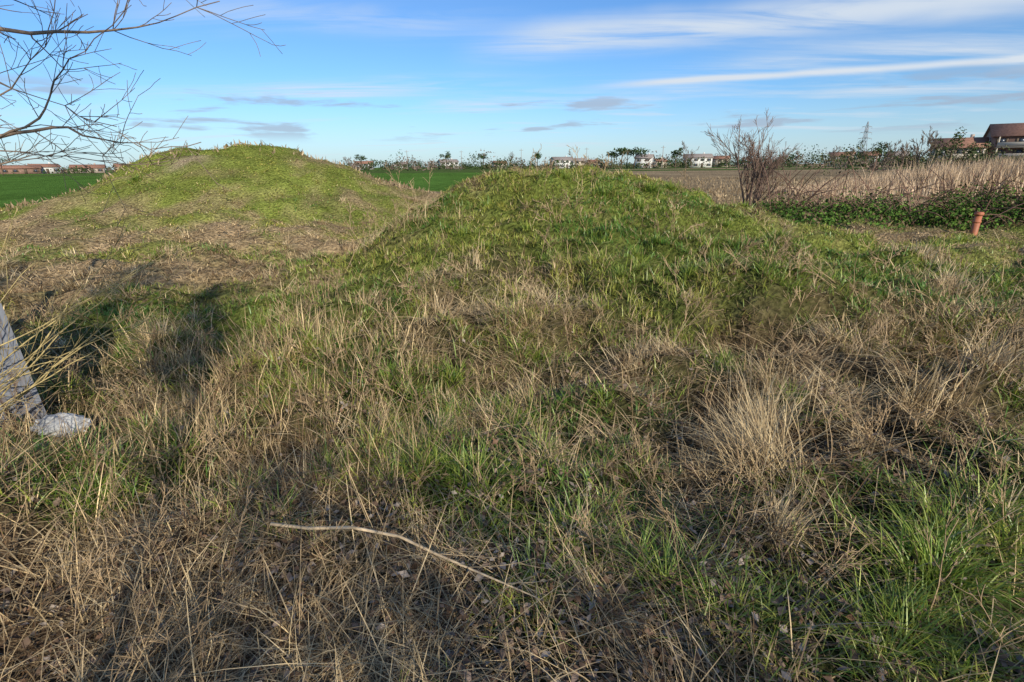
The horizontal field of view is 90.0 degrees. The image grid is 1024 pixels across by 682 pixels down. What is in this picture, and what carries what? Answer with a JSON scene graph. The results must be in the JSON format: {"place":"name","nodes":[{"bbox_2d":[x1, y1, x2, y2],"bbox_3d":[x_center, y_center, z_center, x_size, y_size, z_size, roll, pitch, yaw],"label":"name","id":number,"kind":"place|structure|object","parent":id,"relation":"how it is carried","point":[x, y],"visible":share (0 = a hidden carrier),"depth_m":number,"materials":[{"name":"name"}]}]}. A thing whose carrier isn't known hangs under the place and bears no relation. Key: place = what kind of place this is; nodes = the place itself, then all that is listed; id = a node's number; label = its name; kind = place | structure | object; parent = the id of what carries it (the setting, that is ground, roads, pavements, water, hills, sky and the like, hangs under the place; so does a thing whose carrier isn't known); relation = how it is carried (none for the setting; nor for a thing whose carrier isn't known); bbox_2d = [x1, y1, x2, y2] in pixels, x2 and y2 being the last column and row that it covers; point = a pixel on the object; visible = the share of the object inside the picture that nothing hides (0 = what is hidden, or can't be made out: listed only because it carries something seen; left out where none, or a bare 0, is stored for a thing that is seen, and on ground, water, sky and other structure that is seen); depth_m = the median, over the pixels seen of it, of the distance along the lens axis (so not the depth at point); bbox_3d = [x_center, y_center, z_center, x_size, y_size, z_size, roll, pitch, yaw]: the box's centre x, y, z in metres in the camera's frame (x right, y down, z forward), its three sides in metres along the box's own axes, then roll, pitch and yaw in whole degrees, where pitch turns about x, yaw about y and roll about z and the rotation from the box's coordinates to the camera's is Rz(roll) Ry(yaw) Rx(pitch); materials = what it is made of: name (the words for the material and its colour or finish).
{"place":"outdoors","nodes":[
{"label":"outdoors","id":0,"kind":"place"},
{"bbox_2d":[0,144,1023,681],"bbox_3d":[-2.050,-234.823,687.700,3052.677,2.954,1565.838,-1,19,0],"label":"ground","id":1,"kind":"structure","parent":0,"point":[18,188],"depth_m":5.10,"materials":[{"name":"green plant"}]},
{"bbox_2d":[0,157,16,174],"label":"umbrella pine","id":2,"kind":"object","parent":1,"relation":"on","point":[5,164],"visible":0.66,"depth_m":175.09,"materials":[{"name":"green plant"}]},
{"bbox_2d":[0,168,41,173],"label":"walls","id":3,"kind":"structure","parent":1,"relation":"on","point":[29,171],"depth_m":233.54,"materials":[{"name":"brick"}]},
{"bbox_2d":[0,165,40,168],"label":"roof","id":4,"kind":"structure","parent":3,"relation":"on","point":[19,167],"depth_m":234.16,"materials":[{"name":"tile"}]},
{"bbox_2d":[0,303,46,427],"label":"corrugated metal fence","id":5,"kind":"object","parent":1,"relation":"on","point":[4,334],"visible":0.26,"depth_m":3.34,"materials":[{"name":"grey metal"}]},
{"bbox_2d":[41,167,60,173],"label":"walls","id":6,"kind":"structure","parent":1,"relation":"on","point":[49,168],"depth_m":243.95,"materials":[{"name":"white paint"}]},
{"bbox_2d":[29,164,60,166],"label":"roof","id":7,"kind":"structure","parent":6,"relation":"on","point":[48,165],"depth_m":244.28,"materials":[{"name":"ceramic"}]},
{"bbox_2d":[30,413,92,437],"bbox_3d":[-2.875,0.531,3.273,0.297,0.137,0.217,7,14,-26],"label":"white stone","id":8,"kind":"object","parent":1,"relation":"on","point":[55,423],"visible":0.75,"depth_m":3.22,"materials":[{"name":"white stone"}]},
{"bbox_2d":[71,168,105,172],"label":"walls","id":9,"kind":"structure","parent":1,"relation":"on","point":[97,171],"depth_m":253.80,"materials":[{"name":"white paint"}]},
{"bbox_2d":[69,164,105,167],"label":"roof","id":10,"kind":"structure","parent":9,"relation":"on","point":[94,166],"depth_m":254.05,"materials":[{"name":"ceramic"}]},
{"bbox_2d":[0,204,199,440],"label":"shrub twigs","id":11,"kind":"object","parent":1,"relation":"on","point":[19,375],"visible":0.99,"depth_m":2.90,"materials":[{"name":"beige plant"}]},
{"bbox_2d":[0,0,284,232],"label":"bare tree","id":12,"kind":"object","parent":1,"relation":"on","point":[12,132],"visible":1,"depth_m":2.60,"materials":[{"name":"brown plant"}]},
{"bbox_2d":[354,154,366,167],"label":"umbrella pine","id":13,"kind":"object","parent":1,"relation":"on","point":[360,157],"visible":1,"depth_m":272.36,"materials":[{"name":"green plant"}]},
{"bbox_2d":[440,151,450,165],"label":"umbrella pine","id":14,"kind":"object","parent":1,"relation":"on","point":[447,154],"visible":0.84,"depth_m":277.08,"materials":[{"name":"green plant"}]},
{"bbox_2d":[438,161,458,168],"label":"walls","id":15,"kind":"structure","parent":1,"relation":"on","point":[449,164],"depth_m":346.77,"materials":[{"name":"white paint"}]},
{"bbox_2d":[438,159,458,161],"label":"roof","id":16,"kind":"structure","parent":15,"relation":"on","point":[454,160],"depth_m":346.84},
{"bbox_2d":[477,153,486,161],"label":"umbrella pine","id":17,"kind":"object","parent":1,"relation":"on","point":[482,157],"visible":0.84,"depth_m":281.50,"materials":[{"name":"green plant"}]},
{"bbox_2d":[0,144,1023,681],"bbox_3d":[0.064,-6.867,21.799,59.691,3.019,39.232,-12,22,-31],"label":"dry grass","id":18,"kind":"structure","parent":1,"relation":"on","point":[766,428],"depth_m":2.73,"materials":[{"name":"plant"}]},
{"bbox_2d":[0,139,1023,218],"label":"dry field stubble","id":19,"kind":"object","parent":1,"relation":"on","point":[25,202],"visible":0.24,"depth_m":24.45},
{"bbox_2d":[0,242,1023,681],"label":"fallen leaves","id":20,"kind":"object","parent":1,"relation":"on","point":[798,644],"depth_m":2.12,"materials":[{"name":"brown plant"}]},
{"bbox_2d":[11,144,1023,175],"bbox_3d":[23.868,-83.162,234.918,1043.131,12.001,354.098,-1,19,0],"label":"distant tree line","id":21,"kind":"object","parent":1,"relation":"on","point":[843,160],"visible":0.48,"depth_m":226.49,"materials":[{"name":"green plant"}]},
{"bbox_2d":[531,152,541,168],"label":"umbrella pine","id":22,"kind":"object","parent":1,"relation":"on","point":[537,155],"visible":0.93,"depth_m":271.39,"materials":[{"name":"green plant"}]},
{"bbox_2d":[550,158,573,167],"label":"walls","id":23,"kind":"structure","parent":1,"relation":"on","point":[562,163],"depth_m":298.47,"materials":[{"name":"white paint"}]},
{"bbox_2d":[549,157,574,159],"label":"roof","id":24,"kind":"structure","parent":23,"relation":"on","point":[561,158],"depth_m":299.02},
{"bbox_2d":[606,151,618,168],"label":"umbrella pine","id":25,"kind":"object","parent":1,"relation":"on","point":[611,153],"visible":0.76,"depth_m":229.98,"materials":[{"name":"green plant"}]},
{"bbox_2d":[611,148,628,168],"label":"umbrella pine","id":26,"kind":"object","parent":1,"relation":"on","point":[620,151],"visible":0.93,"depth_m":225.21,"materials":[{"name":"green plant"}]},
{"bbox_2d":[618,147,634,168],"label":"umbrella pine","id":27,"kind":"object","parent":1,"relation":"on","point":[626,154],"visible":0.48,"depth_m":228.47,"materials":[{"name":"green plant"}]},
{"bbox_2d":[629,147,648,168],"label":"umbrella pine","id":28,"kind":"object","parent":1,"relation":"on","point":[638,151],"visible":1,"depth_m":221.83,"materials":[{"name":"green plant"}]},
{"bbox_2d":[634,156,653,167],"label":"walls","id":29,"kind":"structure","parent":1,"relation":"on","point":[643,161],"depth_m":256.01,"materials":[{"name":"white paint"}]},
{"bbox_2d":[634,154,654,157],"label":"roof","id":30,"kind":"structure","parent":29,"relation":"on","point":[647,155],"depth_m":256.41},
{"bbox_2d":[653,160,667,167],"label":"walls","id":31,"kind":"structure","parent":1,"relation":"on","point":[658,166],"depth_m":271.07,"materials":[{"name":"white paint"}]},
{"bbox_2d":[671,147,683,167],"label":"umbrella pine","id":32,"kind":"object","parent":1,"relation":"on","point":[676,153],"visible":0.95,"depth_m":220.60,"materials":[{"name":"green plant"}]},
{"bbox_2d":[679,141,688,163],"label":"bare poplar","id":33,"kind":"object","parent":1,"relation":"on","point":[683,153],"visible":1,"depth_m":197.69,"materials":[{"name":"green plant"}]},
{"bbox_2d":[684,146,699,168],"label":"bare poplar","id":34,"kind":"object","parent":1,"relation":"on","point":[691,154],"visible":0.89,"depth_m":202.45,"materials":[{"name":"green plant"}]},
{"bbox_2d":[683,156,712,167],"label":"walls","id":35,"kind":"structure","parent":1,"relation":"on","point":[697,162],"depth_m":265.07,"materials":[{"name":"white paint"}]},
{"bbox_2d":[684,154,713,157],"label":"roof","id":36,"kind":"structure","parent":35,"relation":"on","point":[702,155],"depth_m":265.36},
{"bbox_2d":[712,159,729,166],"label":"walls","id":37,"kind":"structure","parent":1,"relation":"on","point":[717,162],"depth_m":294.72,"materials":[{"name":"grey paint"}]},
{"bbox_2d":[713,156,730,158],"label":"roof","id":38,"kind":"structure","parent":37,"relation":"on","point":[717,157],"depth_m":294.60,"materials":[{"name":"tile"}]},
{"bbox_2d":[705,109,802,207],"bbox_3d":[8.054,-5.954,17.427,2.393,3.631,3.249,-6,20,-14],"label":"bare shrub","id":39,"kind":"object","parent":1,"relation":"on","point":[760,177],"visible":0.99,"depth_m":17.09,"materials":[{"name":"brown plant"}]},
{"bbox_2d":[795,151,803,169],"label":"bare poplar","id":40,"kind":"object","parent":1,"relation":"on","point":[797,157],"visible":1,"depth_m":141.68,"materials":[{"name":"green plant"}]},
{"bbox_2d":[826,146,840,169],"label":"bare poplar","id":41,"kind":"object","parent":1,"relation":"on","point":[833,151],"visible":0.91,"depth_m":131.81,"materials":[{"name":"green plant"}]},
{"bbox_2d":[848,147,855,161],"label":"bare poplar","id":42,"kind":"object","parent":1,"relation":"on","point":[851,152],"visible":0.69,"depth_m":140.52,"materials":[{"name":"green plant"}]},
{"bbox_2d":[858,121,871,150],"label":"electricity pylon","id":43,"kind":"object","parent":1,"relation":"on","point":[866,133],"visible":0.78,"depth_m":521.32,"materials":[{"name":"grey metal"}]},
{"bbox_2d":[854,140,879,168],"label":"evergreen tree","id":44,"kind":"object","parent":1,"relation":"on","point":[865,156],"visible":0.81,"depth_m":141.38,"materials":[{"name":"green plant"}]},
{"bbox_2d":[871,142,893,166],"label":"umbrella pine","id":45,"kind":"object","parent":1,"relation":"on","point":[878,150],"visible":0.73,"depth_m":176.89,"materials":[{"name":"green plant"}]},
{"bbox_2d":[750,154,1023,233],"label":"bramble thicket","id":46,"kind":"object","parent":1,"relation":"on","point":[957,212],"visible":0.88,"depth_m":14.79,"materials":[{"name":"green plant"}]},
{"bbox_2d":[882,139,901,170],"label":"bare poplar","id":47,"kind":"object","parent":1,"relation":"on","point":[890,151],"visible":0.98,"depth_m":111.77,"materials":[{"name":"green plant"}]},
{"bbox_2d":[762,150,1023,202],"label":"tall reeds","id":48,"kind":"object","parent":1,"relation":"on","point":[962,174],"visible":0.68,"depth_m":27.88,"materials":[{"name":"plant"}]},
{"bbox_2d":[898,141,910,168],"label":"bare poplar","id":49,"kind":"object","parent":1,"relation":"on","point":[903,151],"visible":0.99,"depth_m":101.49,"materials":[{"name":"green plant"}]},
{"bbox_2d":[896,147,921,168],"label":"evergreen tree","id":50,"kind":"object","parent":1,"relation":"on","point":[909,155],"visible":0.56,"depth_m":122.65,"materials":[{"name":"green plant"}]},
{"bbox_2d":[909,134,929,169],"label":"bare poplar","id":51,"kind":"object","parent":1,"relation":"on","point":[916,151],"visible":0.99,"depth_m":97.74,"materials":[{"name":"brown plant"}]},
{"bbox_2d":[922,126,940,165],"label":"bare poplar","id":52,"kind":"object","parent":1,"relation":"on","point":[930,140],"visible":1,"depth_m":92.83,"materials":[{"name":"green plant"}]},
{"bbox_2d":[921,138,956,166],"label":"evergreen tree","id":53,"kind":"object","parent":1,"relation":"on","point":[934,159],"visible":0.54,"depth_m":110.63,"materials":[{"name":"green plant"}]},
{"bbox_2d":[936,126,967,165],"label":"evergreen tree","id":54,"kind":"object","parent":1,"relation":"on","point":[959,137],"visible":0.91,"depth_m":104.24,"materials":[{"name":"green plant"}]},
{"bbox_2d":[928,148,985,169],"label":"walls","id":55,"kind":"structure","parent":1,"relation":"on","point":[948,153],"depth_m":117.75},
{"bbox_2d":[931,149,979,164],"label":"windows","id":56,"kind":"structure","parent":55,"relation":"attached to","point":[943,152],"depth_m":116.77,"materials":[{"name":"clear glass"}]},
{"bbox_2d":[930,137,989,148],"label":"roof","id":57,"kind":"structure","parent":55,"relation":"on","point":[977,140],"depth_m":117.14,"materials":[{"name":"ceramic"}]},
{"bbox_2d":[935,148,984,164],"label":"balconies","id":58,"kind":"structure","parent":55,"relation":"attached to","point":[958,155],"depth_m":115.70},
{"bbox_2d":[955,142,982,167],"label":"evergreen tree","id":59,"kind":"object","parent":1,"relation":"on","point":[970,148],"visible":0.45,"depth_m":100.98,"materials":[{"name":"green plant"}]},
{"bbox_2d":[970,212,984,234],"bbox_3d":[11.677,-2.700,12.957,0.200,1.100,0.200,-1,19,0],"label":"orange vent pipe","id":60,"kind":"object","parent":1,"relation":"on","point":[976,221],"visible":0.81,"depth_m":12.82,"materials":[{"name":"plastic"}]},
{"bbox_2d":[959,141,998,167],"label":"evergreen tree","id":61,"kind":"object","parent":1,"relation":"on","point":[986,154],"visible":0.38,"depth_m":97.38,"materials":[{"name":"green plant"}]},
{"bbox_2d":[985,131,1023,166],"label":"walls","id":62,"kind":"structure","parent":1,"relation":"on","point":[1011,139],"depth_m":113.29,"materials":[{"name":"brick"}]},
{"bbox_2d":[983,123,1023,136],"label":"roof","id":63,"kind":"structure","parent":62,"relation":"on","point":[1007,130],"depth_m":113.74,"materials":[{"name":"ceramic"}]},
{"bbox_2d":[983,138,1023,165],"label":"windows","id":64,"kind":"structure","parent":62,"relation":"attached to","point":[1017,150],"depth_m":111.90,"materials":[{"name":"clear glass"}]},
{"bbox_2d":[990,138,1023,164],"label":"shutters","id":65,"kind":"object","parent":62,"relation":"attached to","point":[1017,140],"visible":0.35,"depth_m":112.26,"materials":[{"name":"brown wood"}]},
{"bbox_2d":[993,137,1023,160],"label":"balconies","id":66,"kind":"structure","parent":62,"relation":"attached to","point":[1011,144],"depth_m":111.36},
{"bbox_2d":[993,155,1023,163],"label":"hedge","id":67,"kind":"object","parent":1,"relation":"on","point":[1011,158],"visible":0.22,"depth_m":91.31,"materials":[{"name":"green plant"}]},
{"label":"walls","id":68,"kind":"object","parent":1,"relation":"on","visible":0},
{"bbox_2d":[828,152,854,156],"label":"roof","id":69,"kind":"structure","parent":68,"relation":"on","point":[839,153],"depth_m":262.27,"materials":[{"name":"ceramic"}]},
{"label":"walls","id":70,"kind":"object","parent":1,"relation":"on","visible":0},
{"bbox_2d":[856,151,881,155],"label":"roof","id":71,"kind":"structure","parent":70,"relation":"on","point":[868,152],"depth_m":252.72,"materials":[{"name":"ceramic"}]},
{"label":"walls","id":72,"kind":"object","parent":1,"relation":"on","visible":0},
{"bbox_2d":[883,151,909,155],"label":"roof","id":73,"kind":"structure","parent":72,"relation":"on","point":[895,154],"depth_m":247.46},
{"bbox_2d":[0,0,1023,169],"label":"sky","id":74,"kind":"structure","parent":0,"point":[374,79],"materials":[{"name":"blue"}]},
{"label":"walls","id":75,"kind":"object","parent":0,"visible":0},
{"bbox_2d":[355,161,373,163],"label":"roof","id":76,"kind":"structure","parent":75,"relation":"on","point":[364,162],"depth_m":355.97,"materials":[{"name":"tile"}]}
]}

